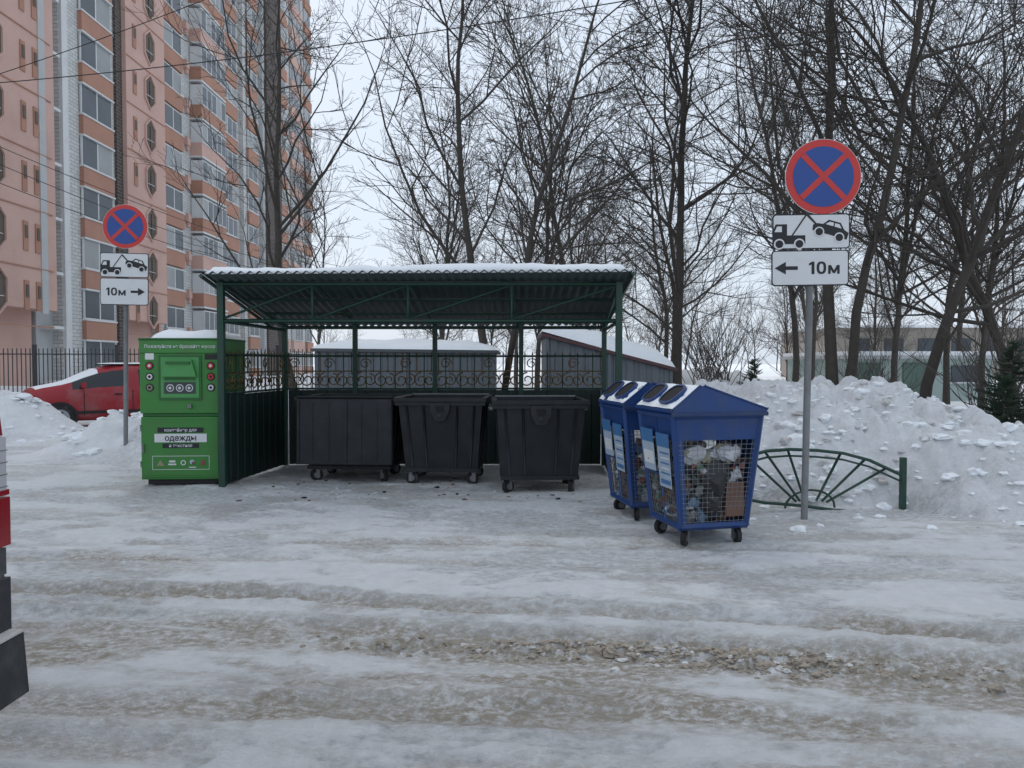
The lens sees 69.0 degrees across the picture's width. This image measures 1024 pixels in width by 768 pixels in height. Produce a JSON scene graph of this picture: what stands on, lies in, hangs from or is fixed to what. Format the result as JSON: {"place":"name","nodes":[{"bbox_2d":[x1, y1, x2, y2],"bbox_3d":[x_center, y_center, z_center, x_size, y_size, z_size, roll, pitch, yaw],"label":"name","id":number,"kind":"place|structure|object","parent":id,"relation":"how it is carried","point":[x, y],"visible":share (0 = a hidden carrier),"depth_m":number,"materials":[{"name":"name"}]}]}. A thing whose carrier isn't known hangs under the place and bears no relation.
{"place":"outdoors","nodes":[
{"label":"outdoors","id":0,"kind":"place"},
{"bbox_2d":[0,0,630,82],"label":"overhead cable","id":1,"kind":"object","parent":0,"point":[324,46],"visible":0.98,"depth_m":16.05,"materials":[{"name":"black rubber"}]},
{"bbox_2d":[0,364,1023,767],"bbox_3d":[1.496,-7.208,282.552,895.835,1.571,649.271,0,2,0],"label":"ground","id":2,"kind":"structure","parent":0,"point":[142,608],"depth_m":4.78,"materials":[{"name":"white snow"}]},
{"bbox_2d":[0,420,28,710],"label":"parked car","id":3,"kind":"object","parent":2,"relation":"on","point":[14,684],"visible":1,"depth_m":2.75,"materials":[{"name":"paint"}]},
{"bbox_2d":[21,362,139,421],"bbox_3d":[-10.046,0.287,18.819,3.949,1.664,2.040,-1,2,-38],"label":"parked car","id":4,"kind":"object","parent":2,"relation":"on","point":[93,393],"visible":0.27,"depth_m":17.87,"materials":[{"name":"red paint"}]},
{"bbox_2d":[100,204,148,445],"bbox_3d":[-6.207,-0.753,11.967,0.750,4.220,0.105,1,2,-4],"label":"traffic sign","id":5,"kind":"object","parent":2,"relation":"on","point":[125,226],"visible":0.99,"depth_m":11.89,"materials":[{"name":"metal"}]},
{"bbox_2d":[0,0,313,386],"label":"apartment building","id":6,"kind":"structure","parent":2,"relation":"on","point":[77,127],"depth_m":45.44,"materials":[{"name":"concrete"}]},
{"bbox_2d":[0,0,203,73],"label":"overhead cable","id":7,"kind":"object","parent":6,"relation":"attached to","point":[101,38],"visible":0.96,"depth_m":28.47,"materials":[{"name":"black rubber"}]},
{"bbox_2d":[0,183,251,267],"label":"overhead cable","id":8,"kind":"object","parent":6,"relation":"attached to","point":[102,221],"visible":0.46,"depth_m":34.05,"materials":[{"name":"black rubber"}]},
{"bbox_2d":[0,164,296,267],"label":"overhead cable","id":9,"kind":"object","parent":6,"relation":"attached to","point":[108,208],"visible":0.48,"depth_m":35.17,"materials":[{"name":"black rubber"}]},
{"bbox_2d":[1,147,341,266],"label":"overhead cable","id":10,"kind":"object","parent":6,"relation":"attached to","point":[137,203],"visible":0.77,"depth_m":36.82,"materials":[{"name":"black rubber"}]},
{"bbox_2d":[0,345,315,391],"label":"metal fence","id":11,"kind":"object","parent":2,"relation":"on","point":[34,354],"visible":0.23,"depth_m":23.57,"materials":[{"name":"black metal"}]},
{"bbox_2d":[138,329,245,483],"bbox_3d":[-4.294,0.279,10.064,1.070,2.026,1.115,0,2,-3],"label":"textile donation container","id":12,"kind":"object","parent":2,"relation":"on","point":[179,405],"visible":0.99,"depth_m":9.60,"materials":[{"name":"metal"}]},
{"bbox_2d":[118,0,409,387],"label":"bare tree","id":13,"kind":"object","parent":2,"relation":"on","point":[279,224],"visible":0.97,"depth_m":19.03,"materials":[{"name":"brown plant"}]},
{"bbox_2d":[255,116,369,344],"bbox_3d":[-8.715,-5.355,32.193,4.836,11.587,5.559,-1,2,-28],"label":"bare tree","id":14,"kind":"object","parent":2,"relation":"on","point":[324,253],"visible":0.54,"depth_m":31.56,"materials":[{"name":"brown plant"}]},
{"bbox_2d":[294,394,409,481],"bbox_3d":[-2.163,0.717,10.329,1.460,1.172,1.162,0,2,4],"label":"waste container","id":15,"kind":"object","parent":2,"relation":"on","point":[335,432],"visible":0.94,"depth_m":9.78,"materials":[{"name":"plastic"}]},
{"bbox_2d":[310,338,500,387],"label":"metal garage","id":16,"kind":"structure","parent":2,"relation":"on","point":[419,346],"depth_m":15.18,"materials":[{"name":"grey metal"}]},
{"bbox_2d":[199,263,635,486],"bbox_3d":[-1.165,-0.121,10.566,5.370,2.836,2.781,0,2,0],"label":"waste shelter","id":17,"kind":"object","parent":2,"relation":"on","point":[257,431],"visible":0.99,"depth_m":10.30,"materials":[{"name":"green paint"}]},
{"bbox_2d":[234,480,610,501],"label":"litter","id":18,"kind":"object","parent":2,"relation":"on","point":[558,498],"visible":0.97,"depth_m":9.13,"materials":[{"name":"cardboard"}]},
{"bbox_2d":[364,158,490,339],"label":"bare tree","id":19,"kind":"object","parent":2,"relation":"on","point":[419,261],"visible":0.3,"depth_m":33.24,"materials":[{"name":"brown plant"}]},
{"bbox_2d":[340,3,534,339],"bbox_3d":[-2.162,-5.686,23.448,5.298,12.627,8.356,0,2,10],"label":"bare tree","id":20,"kind":"object","parent":2,"relation":"on","point":[446,257],"visible":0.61,"depth_m":23.07,"materials":[{"name":"brown plant"}]},
{"bbox_2d":[394,393,492,483],"bbox_3d":[-0.899,0.724,10.148,1.280,1.170,1.176,0,2,3],"label":"waste container","id":21,"kind":"object","parent":2,"relation":"on","point":[444,432],"visible":0.99,"depth_m":9.69,"materials":[{"name":"plastic"}]},
{"bbox_2d":[430,220,480,338],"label":"bare tree","id":22,"kind":"object","parent":2,"relation":"on","point":[461,261],"visible":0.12,"depth_m":70.96,"materials":[{"name":"brown plant"}]},
{"bbox_2d":[409,324,527,378],"bbox_3d":[-1.432,-0.547,19.323,3.105,2.691,3.392,1,2,22],"label":"bare bush","id":23,"kind":"object","parent":2,"relation":"on","point":[471,338],"visible":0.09,"depth_m":19.50,"materials":[{"name":"brown plant"}]},
{"bbox_2d":[450,188,539,345],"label":"bare tree","id":24,"kind":"object","parent":2,"relation":"on","point":[493,330],"visible":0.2,"depth_m":47.55,"materials":[{"name":"brown plant"}]},
{"bbox_2d":[5,376,1023,532],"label":"snow chunks","id":25,"kind":"object","parent":2,"relation":"on","point":[77,437],"visible":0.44,"depth_m":8.79,"materials":[{"name":"white snow"}]},
{"bbox_2d":[403,0,641,264],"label":"bare tree","id":26,"kind":"object","parent":2,"relation":"on","point":[562,260],"visible":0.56,"depth_m":21.33,"materials":[{"name":"brown plant"}]},
{"bbox_2d":[307,0,765,387],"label":"bare tree","id":27,"kind":"object","parent":2,"relation":"on","point":[466,237],"visible":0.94,"depth_m":15.90,"materials":[{"name":"brown plant"}]},
{"bbox_2d":[488,395,589,492],"bbox_3d":[0.329,0.742,9.499,1.260,1.170,1.176,0,2,-2],"label":"waste container","id":28,"kind":"object","parent":2,"relation":"on","point":[539,437],"visible":1,"depth_m":9.03,"materials":[{"name":"plastic"}]},
{"bbox_2d":[464,74,617,387],"bbox_3d":[0.866,-5.482,28.662,5.829,12.148,5.070,0,2,-17],"label":"bare tree","id":29,"kind":"object","parent":2,"relation":"on","point":[509,330],"visible":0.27,"depth_m":28.60,"materials":[{"name":"brown plant"}]},
{"bbox_2d":[400,0,721,387],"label":"bare tree","id":30,"kind":"object","parent":2,"relation":"on","point":[548,215],"visible":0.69,"depth_m":17.99,"materials":[{"name":"brown plant"}]},
{"bbox_2d":[522,196,639,325],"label":"bare tree","id":31,"kind":"object","parent":2,"relation":"on","point":[581,239],"visible":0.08,"depth_m":56.90,"materials":[{"name":"brown plant"}]},
{"bbox_2d":[522,125,660,329],"bbox_3d":[3.626,-6.415,36.424,5.492,13.089,8.661,-2,2,-44],"label":"bare tree","id":32,"kind":"object","parent":2,"relation":"on","point":[578,249],"visible":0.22,"depth_m":35.72,"materials":[{"name":"brown plant"}]},
{"bbox_2d":[537,324,677,433],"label":"metal garage","id":33,"kind":"structure","parent":2,"relation":"on","point":[644,363],"depth_m":13.68,"materials":[{"name":"grey metal"}]},
{"bbox_2d":[541,151,688,332],"bbox_3d":[3.856,-4.802,30.076,6.707,10.135,4.253,-1,2,-19],"label":"bare tree","id":34,"kind":"object","parent":2,"relation":"on","point":[624,254],"visible":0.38,"depth_m":29.87,"materials":[{"name":"brown plant"}]},
{"bbox_2d":[248,634,1005,694],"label":"slush crumbs","id":35,"kind":"object","parent":2,"relation":"on","point":[744,651],"visible":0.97,"depth_m":3.92,"materials":[{"name":"snow"}]},
{"bbox_2d":[608,313,664,347],"bbox_3d":[3.107,-0.877,19.595,1.617,2.127,2.473,0,2,1],"label":"bare bush","id":36,"kind":"object","parent":2,"relation":"on","point":[649,333],"visible":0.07,"depth_m":19.33,"materials":[{"name":"brown plant"}]},
{"bbox_2d":[598,380,702,520],"bbox_3d":[1.460,0.667,7.811,0.916,1.418,0.882,0,2,-10],"label":"recycling bin","id":37,"kind":"object","parent":2,"relation":"on","point":[620,400],"visible":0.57,"depth_m":7.53,"materials":[{"name":"metal"}]},
{"bbox_2d":[559,71,769,357],"bbox_3d":[6.568,-6.773,33.409,9.502,14.310,7.264,0,2,14],"label":"bare tree","id":38,"kind":"object","parent":2,"relation":"on","point":[661,279],"visible":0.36,"depth_m":32.73,"materials":[{"name":"brown plant"}]},
{"bbox_2d":[518,0,817,383],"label":"bare tree","id":39,"kind":"object","parent":2,"relation":"on","point":[678,263],"visible":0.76,"depth_m":16.01,"materials":[{"name":"brown plant"}]},
{"bbox_2d":[553,15,782,360],"bbox_3d":[5.424,-6.068,25.369,8.239,12.409,6.298,1,2,36],"label":"bare tree","id":40,"kind":"object","parent":2,"relation":"on","point":[667,258],"visible":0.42,"depth_m":24.82,"materials":[{"name":"brown plant"}]},
{"bbox_2d":[312,281,1023,370],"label":"distant trees","id":41,"kind":"object","parent":2,"relation":"on","point":[734,321],"visible":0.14,"depth_m":101.40,"materials":[{"name":"brown plant"}]},
{"bbox_2d":[623,210,726,351],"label":"bare tree","id":42,"kind":"object","parent":2,"relation":"on","point":[661,335],"visible":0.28,"depth_m":45.69,"materials":[{"name":"brown plant"}]},
{"bbox_2d":[632,204,755,369],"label":"bare tree","id":43,"kind":"object","parent":2,"relation":"on","point":[700,278],"visible":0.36,"depth_m":60.86,"materials":[{"name":"brown plant"}]},
{"bbox_2d":[627,281,769,384],"bbox_3d":[4.467,-1.065,17.496,3.392,2.691,3.105,2,2,44],"label":"bare bush","id":44,"kind":"object","parent":2,"relation":"on","point":[705,363],"visible":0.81,"depth_m":17.39,"materials":[{"name":"brown plant"}]},
{"bbox_2d":[636,383,768,545],"bbox_3d":[1.700,0.696,6.791,0.917,1.418,0.822,0,2,-13],"label":"recycling bin","id":45,"kind":"object","parent":2,"relation":"on","point":[720,475],"visible":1,"depth_m":6.51,"materials":[{"name":"metal"}]},
{"bbox_2d":[635,280,790,383],"bbox_3d":[5.415,-1.326,19.366,3.392,2.691,3.105,0,2,-15],"label":"bare bush","id":46,"kind":"object","parent":2,"relation":"on","point":[726,346],"visible":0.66,"depth_m":19.30,"materials":[{"name":"brown plant"}]},
{"bbox_2d":[736,357,762,384],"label":"spruce tree","id":47,"kind":"object","parent":2,"relation":"on","point":[752,375],"visible":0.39,"depth_m":14.59,"materials":[{"name":"green plant"}]},
{"bbox_2d":[736,214,823,380],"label":"bare tree","id":48,"kind":"object","parent":2,"relation":"on","point":[786,325],"visible":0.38,"depth_m":40.15,"materials":[{"name":"brown plant"}]},
{"bbox_2d":[695,0,871,379],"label":"bare tree","id":49,"kind":"object","parent":2,"relation":"on","point":[815,309],"visible":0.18,"depth_m":24.61,"materials":[{"name":"brown plant"}]},
{"bbox_2d":[699,28,894,324],"bbox_3d":[11.702,-7.262,30.684,7.561,15.758,6.577,1,2,42],"label":"bare tree","id":50,"kind":"object","parent":2,"relation":"on","point":[801,295],"visible":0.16,"depth_m":30.83,"materials":[{"name":"brown plant"}]},
{"bbox_2d":[656,0,947,381],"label":"bare tree","id":51,"kind":"object","parent":2,"relation":"on","point":[794,321],"visible":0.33,"depth_m":20.19,"materials":[{"name":"brown plant"}]},
{"bbox_2d":[600,0,1023,384],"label":"bare tree","id":52,"kind":"object","parent":2,"relation":"on","point":[833,43],"visible":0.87,"depth_m":13.03,"materials":[{"name":"brown plant"}]},
{"bbox_2d":[765,249,861,352],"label":"bare tree","id":53,"kind":"object","parent":2,"relation":"on","point":[818,332],"visible":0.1,"depth_m":50.08,"materials":[{"name":"brown plant"}]},
{"bbox_2d":[771,139,860,519],"bbox_3d":[3.040,-0.479,7.519,0.878,3.929,0.105,0,2,2],"label":"traffic sign","id":54,"kind":"object","parent":2,"relation":"on","point":[822,179],"visible":1,"depth_m":7.44,"materials":[{"name":"metal"}]},
{"bbox_2d":[763,322,887,381],"bbox_3d":[6.537,-0.242,15.641,2.473,2.127,1.617,1,2,23],"label":"bare bush","id":55,"kind":"object","parent":2,"relation":"on","point":[838,361],"visible":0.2,"depth_m":15.42,"materials":[{"name":"brown plant"}]},
{"bbox_2d":[752,448,906,509],"bbox_3d":[3.329,1.048,8.014,1.906,0.746,0.193,0,2,-3],"label":"sunburst fence","id":56,"kind":"object","parent":2,"relation":"on","point":[902,475],"visible":0.77,"depth_m":8.02,"materials":[{"name":"metal"}]},
{"bbox_2d":[686,0,1023,408],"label":"bare tree","id":57,"kind":"object","parent":2,"relation":"on","point":[954,219],"visible":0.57,"depth_m":14.34,"materials":[{"name":"brown plant"}]},
{"bbox_2d":[818,187,934,350],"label":"bare tree","id":58,"kind":"object","parent":2,"relation":"on","point":[874,324],"visible":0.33,"depth_m":34.10,"materials":[{"name":"brown plant"}]},
{"bbox_2d":[794,318,974,389],"bbox_3d":[8.709,-0.425,18.074,3.392,2.691,3.105,0,2,0],"label":"bare bush","id":59,"kind":"object","parent":2,"relation":"on","point":[878,369],"visible":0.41,"depth_m":17.98,"materials":[{"name":"brown plant"}]},
{"bbox_2d":[748,0,1023,382],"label":"bare tree","id":60,"kind":"object","parent":2,"relation":"on","point":[903,269],"visible":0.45,"depth_m":16.46,"materials":[{"name":"brown plant"}]},
{"bbox_2d":[782,351,996,400],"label":"utility building","id":61,"kind":"structure","parent":2,"relation":"on","point":[957,377],"depth_m":26.99,"materials":[{"name":"paint"}]},
{"bbox_2d":[860,254,933,350],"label":"bare tree","id":62,"kind":"object","parent":2,"relation":"on","point":[901,328],"visible":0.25,"depth_m":57.44,"materials":[{"name":"brown plant"}]},
{"bbox_2d":[775,325,1023,379],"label":"building","id":63,"kind":"structure","parent":2,"relation":"on","point":[927,331],"depth_m":59.91,"materials":[{"name":"beige glass"}]},
{"bbox_2d":[848,0,1023,409],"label":"bare tree","id":64,"kind":"object","parent":2,"relation":"on","point":[995,254],"visible":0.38,"depth_m":17.10,"materials":[{"name":"brown plant"}]},
{"bbox_2d":[850,0,1023,404],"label":"bare tree","id":65,"kind":"object","parent":2,"relation":"on","point":[946,389],"visible":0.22,"depth_m":22.71,"materials":[{"name":"brown plant"}]},
{"bbox_2d":[857,268,1023,412],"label":"bare bush","id":66,"kind":"object","parent":2,"relation":"on","point":[976,355],"visible":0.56,"depth_m":12.26,"materials":[{"name":"dark brown bark"}]},
{"bbox_2d":[858,0,1023,350],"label":"bare tree","id":67,"kind":"object","parent":2,"relation":"on","point":[962,300],"visible":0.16,"depth_m":27.41,"materials":[{"name":"brown plant"}]},
{"bbox_2d":[868,0,1023,398],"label":"bare tree","id":68,"kind":"object","parent":2,"relation":"on","point":[978,251],"visible":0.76,"depth_m":13.02,"materials":[{"name":"brown plant"}]},
{"bbox_2d":[878,119,1023,350],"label":"bare tree","id":69,"kind":"object","parent":2,"relation":"on","point":[993,310],"visible":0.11,"depth_m":34.08,"materials":[{"name":"brown plant"}]},
{"bbox_2d":[906,302,1023,422],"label":"bare bush","id":70,"kind":"object","parent":2,"relation":"on","point":[978,392],"visible":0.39,"depth_m":11.31,"materials":[{"name":"brown plant"}]},
{"bbox_2d":[964,338,1023,422],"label":"spruce tree","id":71,"kind":"object","parent":2,"relation":"on","point":[1009,353],"visible":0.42,"depth_m":10.19,"materials":[{"name":"green plant"}]},
{"bbox_2d":[965,201,1023,376],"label":"bare tree","id":72,"kind":"object","parent":2,"relation":"on","point":[1003,317],"visible":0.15,"depth_m":39.41,"materials":[{"name":"brown plant"}]},
{"bbox_2d":[976,371,1023,423],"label":"spruce tree","id":73,"kind":"object","parent":2,"relation":"on","point":[1002,414],"visible":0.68,"depth_m":9.68,"materials":[{"name":"green plant"}]},
{"bbox_2d":[989,326,1023,389],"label":"bare bush","id":74,"kind":"object","parent":2,"relation":"on","point":[1016,352],"visible":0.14,"depth_m":19.18,"materials":[{"name":"brown plant"}]},
{"bbox_2d":[993,346,1023,404],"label":"bare bush","id":75,"kind":"object","parent":2,"relation":"on","point":[1014,378],"visible":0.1,"depth_m":13.35,"materials":[{"name":"brown plant"}]},
{"bbox_2d":[995,335,1023,405],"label":"bare bush","id":76,"kind":"object","parent":2,"relation":"on","point":[1014,370],"visible":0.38,"depth_m":10.98,"materials":[{"name":"brown plant"}]},
{"bbox_2d":[310,0,1023,363],"label":"sky","id":77,"kind":"structure","parent":0,"point":[356,85],"materials":[{"name":"white"}]},
{"bbox_2d":[490,0,1014,123],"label":"overhead cable","id":78,"kind":"object","parent":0,"point":[734,65],"visible":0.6,"depth_m":17.83,"materials":[{"name":"black rubber"}]},
{"bbox_2d":[924,0,1021,4],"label":"overhead cable","id":79,"kind":"object","parent":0,"point":[972,2],"visible":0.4,"depth_m":22.03,"materials":[{"name":"black rubber"}]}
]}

